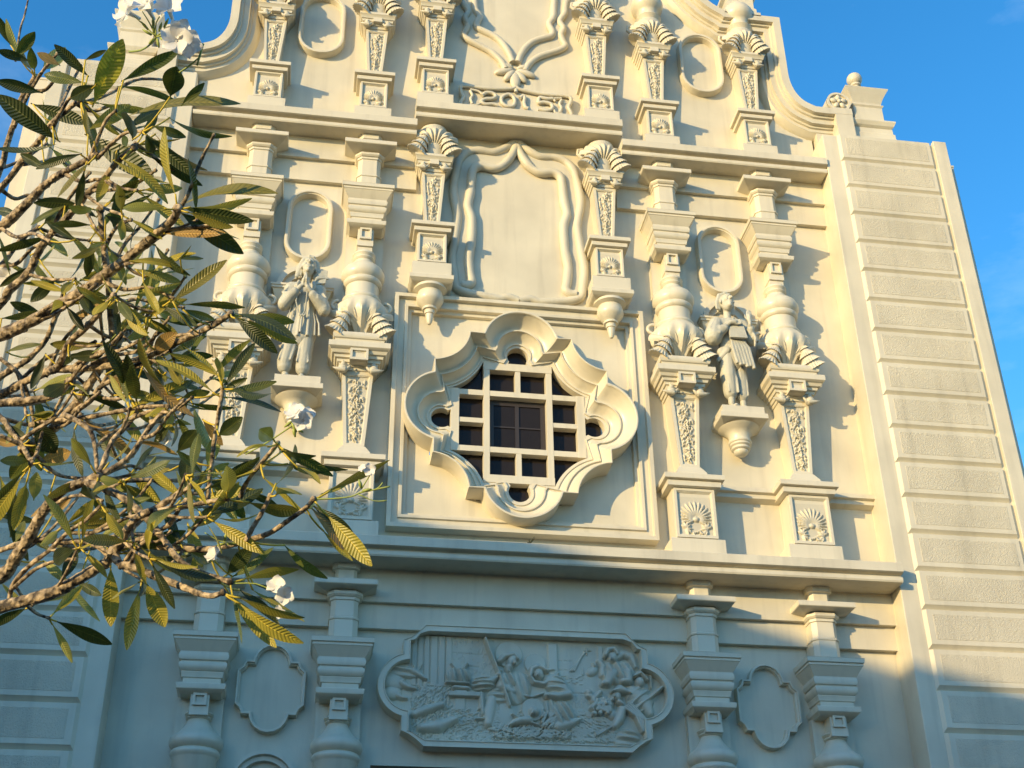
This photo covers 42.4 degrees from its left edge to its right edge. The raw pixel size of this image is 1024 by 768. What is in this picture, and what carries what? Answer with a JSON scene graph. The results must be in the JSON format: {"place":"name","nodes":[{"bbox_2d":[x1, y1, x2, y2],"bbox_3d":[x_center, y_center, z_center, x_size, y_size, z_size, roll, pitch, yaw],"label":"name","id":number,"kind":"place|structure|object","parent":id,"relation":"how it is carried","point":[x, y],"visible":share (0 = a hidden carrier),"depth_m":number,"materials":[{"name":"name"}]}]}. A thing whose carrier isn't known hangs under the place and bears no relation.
{"place":"outdoors","nodes":[
{"label":"outdoors","id":0,"kind":"place"},
{"bbox_2d":[0,0,389,662],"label":"frangipani tree","id":1,"kind":"object","parent":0,"point":[226,492],"visible":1,"depth_m":4.37,"materials":[{"name":"green plant"}]},
{"bbox_2d":[0,0,1023,767],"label":"church","id":2,"kind":"structure","parent":0,"point":[534,236],"depth_m":17.13,"materials":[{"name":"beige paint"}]},
{"bbox_2d":[277,255,330,375],"bbox_3d":[-2.687,-0.906,17.025,0.680,1.932,0.444,4,-31,-8],"label":"statue","id":3,"kind":"object","parent":2,"relation":"on","point":[304,300],"visible":0.91,"depth_m":16.99,"materials":[{"name":"beige stone"}]},
{"bbox_2d":[402,311,637,526],"bbox_3d":[0.094,0.467,17.069,3.035,3.035,0.550,4,-31,-8],"label":"lobed window","id":4,"kind":"structure","parent":2,"relation":"in","point":[516,414],"depth_m":17.17,"materials":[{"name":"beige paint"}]},
{"bbox_2d":[704,291,756,405],"bbox_3d":[2.956,-0.485,17.808,0.734,1.882,0.403,4,-31,-8],"label":"statue","id":5,"kind":"object","parent":2,"relation":"on","point":[734,339],"visible":1,"depth_m":17.71,"materials":[{"name":"beige stone"}]},
{"bbox_2d":[0,0,1023,465],"label":"sky","id":6,"kind":"structure","parent":0,"point":[952,71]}
]}

